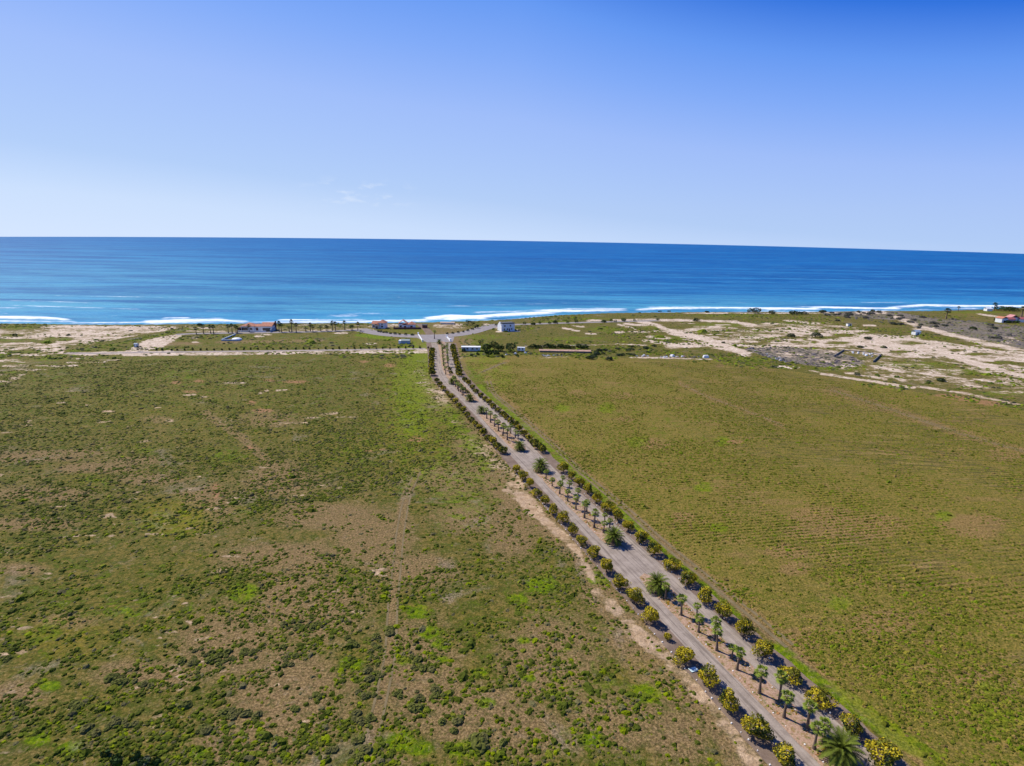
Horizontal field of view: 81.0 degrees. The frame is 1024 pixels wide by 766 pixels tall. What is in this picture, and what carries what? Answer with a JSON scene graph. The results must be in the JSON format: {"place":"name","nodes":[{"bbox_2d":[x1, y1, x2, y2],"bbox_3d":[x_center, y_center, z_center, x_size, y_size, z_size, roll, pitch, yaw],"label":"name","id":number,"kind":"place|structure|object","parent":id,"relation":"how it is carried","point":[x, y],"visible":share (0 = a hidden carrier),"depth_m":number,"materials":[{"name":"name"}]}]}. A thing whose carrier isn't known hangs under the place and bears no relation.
{"place":"outdoors","nodes":[
{"label":"outdoors","id":0,"kind":"place"},
{"bbox_2d":[64,348,425,353],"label":"road","id":1,"kind":"structure","parent":0,"point":[242,351],"depth_m":398.10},
{"bbox_2d":[176,330,352,334],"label":"coast road","id":2,"kind":"structure","parent":0,"point":[263,332],"depth_m":477.08,"materials":[{"name":"asphalt"}]},
{"bbox_2d":[416,324,433,334],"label":"garden path","id":3,"kind":"structure","parent":0,"point":[427,331],"depth_m":502.08,"materials":[{"name":"concrete"}]},
{"bbox_2d":[353,324,497,337],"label":"ring road","id":4,"kind":"structure","parent":0,"point":[463,333],"depth_m":486.03,"materials":[{"name":"asphalt"}]},
{"bbox_2d":[0,308,1023,765],"bbox_3d":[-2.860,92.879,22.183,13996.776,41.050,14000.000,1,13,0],"label":"ground","id":5,"kind":"structure","parent":0,"point":[310,534],"depth_m":163.93,"materials":[{"name":"plant"}]},
{"bbox_2d":[79,723,94,734],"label":"shrub","id":6,"kind":"object","parent":5,"relation":"on","point":[85,728],"visible":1,"depth_m":92.75,"materials":[{"name":"green plant"}]},
{"bbox_2d":[91,729,101,737],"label":"shrub","id":7,"kind":"object","parent":5,"relation":"on","point":[95,732],"visible":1,"depth_m":92.06,"materials":[{"name":"green plant"}]},
{"bbox_2d":[99,748,110,756],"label":"field bush","id":8,"kind":"object","parent":5,"relation":"on","point":[104,752],"visible":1,"depth_m":88.35,"materials":[{"name":"green plant"}]},
{"bbox_2d":[103,673,117,682],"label":"shrub","id":9,"kind":"object","parent":5,"relation":"on","point":[109,677],"visible":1,"depth_m":103.39,"materials":[{"name":"green plant"}]},
{"bbox_2d":[109,753,122,764],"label":"field bush","id":10,"kind":"object","parent":5,"relation":"on","point":[114,759],"visible":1,"depth_m":87.31,"materials":[{"name":"green plant"}]},
{"bbox_2d":[111,717,121,727],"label":"shrub","id":11,"kind":"object","parent":5,"relation":"on","point":[115,721],"visible":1,"depth_m":94.11,"materials":[{"name":"green plant"}]},
{"bbox_2d":[115,678,127,686],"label":"shrub","id":12,"kind":"object","parent":5,"relation":"on","point":[123,681],"visible":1,"depth_m":102.39,"materials":[{"name":"green plant"}]},
{"bbox_2d":[129,750,141,760],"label":"field bush","id":13,"kind":"object","parent":5,"relation":"on","point":[136,754],"visible":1,"depth_m":87.96,"materials":[{"name":"green plant"}]},
{"bbox_2d":[137,755,151,765],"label":"field bush","id":14,"kind":"object","parent":5,"relation":"on","point":[147,758],"visible":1,"depth_m":86.99,"materials":[{"name":"green plant"}]},
{"bbox_2d":[149,756,160,765],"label":"field bush","id":15,"kind":"object","parent":5,"relation":"on","point":[156,760],"visible":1,"depth_m":87.08,"materials":[{"name":"green plant"}]},
{"bbox_2d":[177,700,192,709],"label":"shrub","id":16,"kind":"object","parent":5,"relation":"on","point":[185,704],"visible":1,"depth_m":97.72,"materials":[{"name":"green plant"}]},
{"bbox_2d":[199,725,212,735],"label":"shrub","id":17,"kind":"object","parent":5,"relation":"on","point":[206,730],"visible":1,"depth_m":92.76,"materials":[{"name":"green plant"}]},
{"bbox_2d":[239,708,252,717],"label":"shrub","id":18,"kind":"object","parent":5,"relation":"on","point":[244,713],"visible":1,"depth_m":96.21,"materials":[{"name":"green plant"}]},
{"bbox_2d":[238,321,276,331],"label":"red roofed house","id":19,"kind":"structure","parent":5,"relation":"on","point":[266,326],"depth_m":484.68,"materials":[{"name":"paint"}]},
{"bbox_2d":[0,359,530,562],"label":"scrub cover","id":20,"kind":"object","parent":5,"relation":"on","point":[32,514],"visible":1,"depth_m":213.68,"materials":[{"name":"green plant"}]},
{"bbox_2d":[351,709,362,716],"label":"shrub","id":21,"kind":"object","parent":5,"relation":"on","point":[357,712],"visible":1,"depth_m":96.75,"materials":[{"name":"green plant"}]},
{"bbox_2d":[360,744,373,754],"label":"shrub","id":22,"kind":"object","parent":5,"relation":"on","point":[367,749],"visible":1,"depth_m":89.88,"materials":[{"name":"green plant"}]},
{"bbox_2d":[363,675,374,682],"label":"shrub","id":23,"kind":"object","parent":5,"relation":"on","point":[368,678],"visible":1,"depth_m":104.29,"materials":[{"name":"green plant"}]},
{"bbox_2d":[371,320,387,328],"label":"villa","id":24,"kind":"object","parent":5,"relation":"on","point":[382,324],"visible":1,"depth_m":508.87,"materials":[{"name":"paint"}]},
{"bbox_2d":[0,361,762,765],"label":"scrub cover","id":25,"kind":"object","parent":5,"relation":"on","point":[262,735],"visible":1,"depth_m":112.56,"materials":[{"name":"green plant"}]},
{"bbox_2d":[359,472,414,765],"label":"wheel track","id":26,"kind":"structure","parent":5,"relation":"on","point":[374,701],"depth_m":120.45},
{"bbox_2d":[373,472,420,764],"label":"wheel track","id":27,"kind":"structure","parent":5,"relation":"on","point":[388,689],"depth_m":121.30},
{"bbox_2d":[393,319,419,328],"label":"villa","id":28,"kind":"object","parent":5,"relation":"on","point":[409,325],"visible":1,"depth_m":510.44,"materials":[{"name":"paint"}]},
{"bbox_2d":[407,702,416,712],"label":"shrub","id":29,"kind":"object","parent":5,"relation":"on","point":[411,706],"visible":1,"depth_m":97.97,"materials":[{"name":"green plant"}]},
{"bbox_2d":[413,693,422,702],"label":"shrub","id":30,"kind":"object","parent":5,"relation":"on","point":[417,697],"visible":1,"depth_m":100.09,"materials":[{"name":"green plant"}]},
{"bbox_2d":[417,337,453,341],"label":"entrance forecourt","id":31,"kind":"structure","parent":5,"relation":"on","point":[432,339],"depth_m":458.49,"materials":[{"name":"concrete"}]},
{"bbox_2d":[429,685,441,692],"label":"shrub","id":32,"kind":"object","parent":5,"relation":"on","point":[435,688],"visible":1,"depth_m":102.01,"materials":[{"name":"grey plant"}]},
{"bbox_2d":[451,717,463,725],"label":"shrub","id":33,"kind":"object","parent":5,"relation":"on","point":[457,721],"visible":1,"depth_m":95.32,"materials":[{"name":"green plant"}]},
{"bbox_2d":[461,346,480,350],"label":"mobile home","id":34,"kind":"object","parent":5,"relation":"on","point":[472,348],"visible":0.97,"depth_m":411.70,"materials":[{"name":"white"}]},
{"bbox_2d":[471,736,485,754],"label":"shrub","id":35,"kind":"object","parent":5,"relation":"on","point":[478,743],"visible":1,"depth_m":90.70,"materials":[{"name":"green plant"}]},
{"bbox_2d":[497,321,514,331],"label":"white house","id":36,"kind":"structure","parent":5,"relation":"on","point":[507,326],"depth_m":505.66,"materials":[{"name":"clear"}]},
{"bbox_2d":[0,311,1023,409],"bbox_3d":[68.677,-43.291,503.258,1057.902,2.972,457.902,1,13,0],"label":"coastal scrub","id":37,"kind":"object","parent":5,"relation":"on","point":[309,341],"visible":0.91,"depth_m":430.16,"materials":[{"name":"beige plant"}]},
{"bbox_2d":[539,349,590,352],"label":"long shed","id":38,"kind":"structure","parent":5,"relation":"on","point":[563,350],"depth_m":413.17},
{"bbox_2d":[426,343,791,765],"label":"planting strip","id":39,"kind":"object","parent":5,"relation":"on","point":[659,628],"visible":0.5,"depth_m":117.37,"materials":[{"name":"soil"}]},
{"bbox_2d":[518,469,528,481],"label":"yellow green shrub","id":40,"kind":"object","parent":39,"relation":"on","point":[521,474],"visible":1,"depth_m":191.82,"materials":[{"name":"green plant"}]},
{"bbox_2d":[540,494,549,504],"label":"yellow green shrub","id":41,"kind":"object","parent":39,"relation":"on","point":[544,499],"visible":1,"depth_m":174.59,"materials":[{"name":"green plant"}]},
{"bbox_2d":[549,502,558,513],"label":"yellow green shrub","id":42,"kind":"object","parent":39,"relation":"on","point":[553,507],"visible":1,"depth_m":167.99,"materials":[{"name":"green plant"}]},
{"bbox_2d":[555,510,570,522],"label":"yellow green shrub","id":43,"kind":"object","parent":39,"relation":"on","point":[561,515],"visible":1,"depth_m":163.20,"materials":[{"name":"green plant"}]},
{"bbox_2d":[567,522,578,534],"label":"yellow green shrub","id":44,"kind":"object","parent":39,"relation":"on","point":[572,529],"visible":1,"depth_m":156.57,"materials":[{"name":"green plant"}]},
{"bbox_2d":[575,535,587,547],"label":"yellow green shrub","id":45,"kind":"object","parent":39,"relation":"on","point":[579,539],"visible":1,"depth_m":151.42,"materials":[{"name":"green plant"}]},
{"bbox_2d":[586,545,600,557],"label":"yellow green shrub","id":46,"kind":"object","parent":39,"relation":"on","point":[594,549],"visible":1,"depth_m":145.69,"materials":[{"name":"green plant"}]},
{"bbox_2d":[600,558,612,571],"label":"yellow green shrub","id":47,"kind":"object","parent":39,"relation":"on","point":[608,561],"visible":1,"depth_m":138.74,"materials":[{"name":"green plant"}]},
{"bbox_2d":[612,572,631,588],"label":"yellow green shrub","id":48,"kind":"object","parent":39,"relation":"on","point":[621,580],"visible":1,"depth_m":132.40,"materials":[{"name":"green plant"}]},
{"bbox_2d":[624,587,645,604],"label":"yellow green shrub","id":49,"kind":"object","parent":39,"relation":"on","point":[636,596],"visible":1,"depth_m":127.23,"materials":[{"name":"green plant"}]},
{"bbox_2d":[639,605,659,621],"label":"yellow green shrub","id":50,"kind":"object","parent":39,"relation":"on","point":[654,615],"visible":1,"depth_m":120.82,"materials":[{"name":"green plant"}]},
{"bbox_2d":[671,646,694,664],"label":"yellow green shrub","id":51,"kind":"object","parent":39,"relation":"on","point":[682,651],"visible":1,"depth_m":109.53,"materials":[{"name":"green plant"}]},
{"bbox_2d":[696,662,720,687],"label":"yellow green shrub","id":52,"kind":"object","parent":39,"relation":"on","point":[702,672],"visible":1,"depth_m":104.33,"materials":[{"name":"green plant"}]},
{"bbox_2d":[718,687,740,712],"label":"yellow green shrub","id":53,"kind":"object","parent":39,"relation":"on","point":[730,697],"visible":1,"depth_m":98.45,"materials":[{"name":"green plant"}]},
{"bbox_2d":[740,711,776,741],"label":"yellow green shrub","id":54,"kind":"object","parent":39,"relation":"on","point":[761,730],"visible":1,"depth_m":92.71,"materials":[{"name":"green plant"}]},
{"bbox_2d":[772,740,795,765],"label":"yellow green shrub","id":55,"kind":"object","parent":39,"relation":"on","point":[780,755],"visible":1,"depth_m":88.17,"materials":[{"name":"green plant"}]},
{"bbox_2d":[487,381,787,647],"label":"wheel track","id":56,"kind":"structure","parent":5,"relation":"on","point":[719,591],"depth_m":149.10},
{"bbox_2d":[490,381,795,646],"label":"wheel track","id":57,"kind":"structure","parent":5,"relation":"on","point":[714,581],"depth_m":154.03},
{"bbox_2d":[431,343,883,765],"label":"avenue","id":58,"kind":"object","parent":5,"relation":"on","point":[632,560],"visible":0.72,"depth_m":130.81,"materials":[{"name":"asphalt"}]},
{"bbox_2d":[438,341,478,401],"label":"median","id":59,"kind":"object","parent":58,"relation":"on","point":[448,375],"visible":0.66,"depth_m":342.43,"materials":[{"name":"soil"}]},
{"bbox_2d":[480,413,525,450],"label":"median","id":60,"kind":"object","parent":58,"relation":"on","point":[512,444],"visible":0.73,"depth_m":240.54,"materials":[{"name":"soil"}]},
{"bbox_2d":[514,440,525,450],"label":"date palm","id":61,"kind":"object","parent":60,"relation":"on","point":[519,445],"visible":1,"depth_m":219.01,"materials":[{"name":"green plant"}]},
{"bbox_2d":[534,469,621,546],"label":"median","id":62,"kind":"object","parent":58,"relation":"on","point":[580,514],"visible":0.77,"depth_m":172.53,"materials":[{"name":"soil"}]},
{"bbox_2d":[532,457,549,473],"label":"date palm","id":63,"kind":"object","parent":62,"relation":"on","point":[539,466],"visible":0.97,"depth_m":199.26,"materials":[{"name":"green plant"}]},
{"bbox_2d":[591,508,599,527],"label":"fan palm","id":64,"kind":"object","parent":62,"relation":"on","point":[595,513],"visible":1,"depth_m":160.34,"materials":[{"name":"green plant"}]},
{"bbox_2d":[603,525,624,545],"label":"date palm","id":65,"kind":"object","parent":62,"relation":"on","point":[614,536],"visible":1,"depth_m":152.26,"materials":[{"name":"green plant"}]},
{"bbox_2d":[491,424,850,765],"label":"median cover","id":66,"kind":"object","parent":58,"relation":"on","point":[720,642],"visible":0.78,"depth_m":120.01,"materials":[{"name":"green plant"}]},
{"bbox_2d":[639,573,852,765],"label":"median","id":67,"kind":"object","parent":58,"relation":"on","point":[794,726],"visible":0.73,"depth_m":105.48,"materials":[{"name":"soil"}]},
{"bbox_2d":[643,571,669,596],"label":"date palm","id":68,"kind":"object","parent":67,"relation":"on","point":[656,582],"visible":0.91,"depth_m":131.70,"materials":[{"name":"green plant"}]},
{"bbox_2d":[661,582,670,598],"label":"fan palm","id":69,"kind":"object","parent":67,"relation":"on","point":[666,586],"visible":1,"depth_m":128.78,"materials":[{"name":"green plant"}]},
{"bbox_2d":[677,593,687,615],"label":"fan palm","id":70,"kind":"object","parent":67,"relation":"on","point":[680,599],"visible":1,"depth_m":123.01,"materials":[{"name":"green plant"}]},
{"bbox_2d":[694,613,704,631],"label":"fan palm","id":71,"kind":"object","parent":67,"relation":"on","point":[700,620],"visible":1,"depth_m":117.80,"materials":[{"name":"green plant"}]},
{"bbox_2d":[710,615,722,639],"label":"fan palm","id":72,"kind":"object","parent":67,"relation":"on","point":[719,620],"visible":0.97,"depth_m":115.71,"materials":[{"name":"green plant"}]},
{"bbox_2d":[711,625,724,651],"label":"fan palm","id":73,"kind":"object","parent":67,"relation":"on","point":[718,632],"visible":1,"depth_m":112.63,"materials":[{"name":"green plant"}]},
{"bbox_2d":[734,646,746,670],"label":"fan palm","id":74,"kind":"object","parent":67,"relation":"on","point":[740,653],"visible":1,"depth_m":107.51,"materials":[{"name":"green plant"}]},
{"bbox_2d":[754,664,768,693],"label":"fan palm","id":75,"kind":"object","parent":67,"relation":"on","point":[761,673],"visible":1,"depth_m":101.87,"materials":[{"name":"green plant"}]},
{"bbox_2d":[773,669,789,701],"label":"fan palm","id":76,"kind":"object","parent":67,"relation":"on","point":[780,679],"visible":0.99,"depth_m":100.11,"materials":[{"name":"green plant"}]},
{"bbox_2d":[780,689,794,718],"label":"fan palm","id":77,"kind":"object","parent":67,"relation":"on","point":[789,698],"visible":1,"depth_m":96.49,"materials":[{"name":"green plant"}]},
{"bbox_2d":[802,699,817,729],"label":"fan palm","id":78,"kind":"object","parent":67,"relation":"on","point":[810,709],"visible":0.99,"depth_m":94.58,"materials":[{"name":"green plant"}]},
{"bbox_2d":[809,720,826,749],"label":"fan palm","id":79,"kind":"object","parent":67,"relation":"on","point":[817,730],"visible":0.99,"depth_m":90.52,"materials":[{"name":"green plant"}]},
{"bbox_2d":[819,716,833,743],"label":"fan palm","id":80,"kind":"object","parent":67,"relation":"on","point":[826,721],"visible":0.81,"depth_m":91.64,"materials":[{"name":"green plant"}]},
{"bbox_2d":[814,724,866,765],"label":"date palm","id":81,"kind":"object","parent":67,"relation":"on","point":[839,743],"visible":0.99,"depth_m":88.46,"materials":[{"name":"green plant"}]},
{"bbox_2d":[451,343,909,765],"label":"planting strip","id":82,"kind":"object","parent":5,"relation":"on","point":[777,659],"visible":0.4,"depth_m":125.42,"materials":[{"name":"soil"}]},
{"bbox_2d":[556,461,568,471],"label":"yellow green shrub","id":83,"kind":"object","parent":82,"relation":"on","point":[564,467],"visible":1,"depth_m":198.81,"materials":[{"name":"green plant"}]},
{"bbox_2d":[573,478,586,485],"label":"yellow green shrub","id":84,"kind":"object","parent":82,"relation":"on","point":[581,482],"visible":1,"depth_m":187.66,"materials":[{"name":"green plant"}]},
{"bbox_2d":[583,483,592,492],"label":"yellow green shrub","id":85,"kind":"object","parent":82,"relation":"on","point":[586,486],"visible":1,"depth_m":182.18,"materials":[{"name":"green plant"}]},
{"bbox_2d":[591,490,602,502],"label":"yellow green shrub","id":86,"kind":"object","parent":82,"relation":"on","point":[595,495],"visible":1,"depth_m":176.17,"materials":[{"name":"green plant"}]},
{"bbox_2d":[600,500,616,511],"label":"yellow green shrub","id":87,"kind":"object","parent":82,"relation":"on","point":[607,505],"visible":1,"depth_m":170.40,"materials":[{"name":"green plant"}]},
{"bbox_2d":[612,508,623,520],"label":"yellow green shrub","id":88,"kind":"object","parent":82,"relation":"on","point":[619,515],"visible":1,"depth_m":164.24,"materials":[{"name":"green plant"}]},
{"bbox_2d":[622,520,634,529],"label":"yellow green shrub","id":89,"kind":"object","parent":82,"relation":"on","point":[627,523],"visible":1,"depth_m":159.29,"materials":[{"name":"green plant"}]},
{"bbox_2d":[634,530,649,543],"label":"yellow green shrub","id":90,"kind":"object","parent":82,"relation":"on","point":[644,537],"visible":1,"depth_m":153.30,"materials":[{"name":"green plant"}]},
{"bbox_2d":[646,540,662,554],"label":"yellow green shrub","id":91,"kind":"object","parent":82,"relation":"on","point":[654,548],"visible":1,"depth_m":147.03,"materials":[{"name":"green plant"}]},
{"bbox_2d":[662,557,682,570],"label":"yellow green shrub","id":92,"kind":"object","parent":82,"relation":"on","point":[670,562],"visible":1,"depth_m":141.02,"materials":[{"name":"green plant"}]},
{"bbox_2d":[679,570,698,585],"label":"yellow green shrub","id":93,"kind":"object","parent":82,"relation":"on","point":[690,578],"visible":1,"depth_m":134.29,"materials":[{"name":"green plant"}]},
{"bbox_2d":[697,586,712,602],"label":"yellow green shrub","id":94,"kind":"object","parent":82,"relation":"on","point":[706,593],"visible":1,"depth_m":128.04,"materials":[{"name":"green plant"}]},
{"bbox_2d":[713,599,732,617],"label":"yellow green shrub","id":95,"kind":"object","parent":82,"relation":"on","point":[720,609],"visible":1,"depth_m":122.91,"materials":[{"name":"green plant"}]},
{"bbox_2d":[734,616,756,635],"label":"yellow green shrub","id":96,"kind":"object","parent":82,"relation":"on","point":[743,629],"visible":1,"depth_m":116.92,"materials":[{"name":"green plant"}]},
{"bbox_2d":[750,639,773,657],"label":"yellow green shrub","id":97,"kind":"object","parent":82,"relation":"on","point":[768,646],"visible":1,"depth_m":110.99,"materials":[{"name":"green plant"}]},
{"bbox_2d":[776,665,802,685],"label":"yellow green shrub","id":98,"kind":"object","parent":82,"relation":"on","point":[791,670],"visible":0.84,"depth_m":105.09,"materials":[{"name":"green plant"}]},
{"bbox_2d":[803,685,839,709],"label":"yellow green shrub","id":99,"kind":"object","parent":82,"relation":"on","point":[817,691],"visible":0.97,"depth_m":99.78,"materials":[{"name":"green plant"}]},
{"bbox_2d":[839,712,864,738],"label":"yellow green shrub","id":100,"kind":"object","parent":82,"relation":"on","point":[855,723],"visible":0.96,"depth_m":93.98,"materials":[{"name":"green plant"}]},
{"bbox_2d":[863,737,902,765],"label":"yellow green shrub","id":101,"kind":"object","parent":82,"relation":"on","point":[888,747],"visible":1,"depth_m":88.53,"materials":[{"name":"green plant"}]},
{"bbox_2d":[466,362,1023,765],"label":"field cover","id":102,"kind":"object","parent":5,"relation":"on","point":[1009,702],"visible":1,"depth_m":156.97,"materials":[{"name":"green plant"}]},
{"bbox_2d":[827,389,1022,451],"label":"wheel track","id":103,"kind":"structure","parent":5,"relation":"on","point":[926,422],"depth_m":262.29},
{"bbox_2d":[831,389,1022,450],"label":"wheel track","id":104,"kind":"structure","parent":5,"relation":"on","point":[927,421],"depth_m":265.27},
{"bbox_2d":[995,316,1015,322],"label":"farmhouse","id":105,"kind":"object","parent":5,"relation":"on","point":[1001,319],"visible":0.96,"depth_m":621.27,"materials":[{"name":"paint"}]},
{"bbox_2d":[0,237,1023,324],"bbox_3d":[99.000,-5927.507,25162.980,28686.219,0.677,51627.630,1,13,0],"label":"sea","id":106,"kind":"structure","parent":0,"point":[135,280],"depth_m":1194.56,"materials":[{"name":"liquid"}]},
{"bbox_2d":[0,0,1023,253],"label":"sky","id":107,"kind":"structure","parent":0,"point":[858,124],"materials":[{"name":"blue"}]},
{"bbox_2d":[515,320,656,324],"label":"coast road","id":108,"kind":"structure","parent":0,"point":[586,322],"depth_m":567.48,"materials":[{"name":"asphalt"}]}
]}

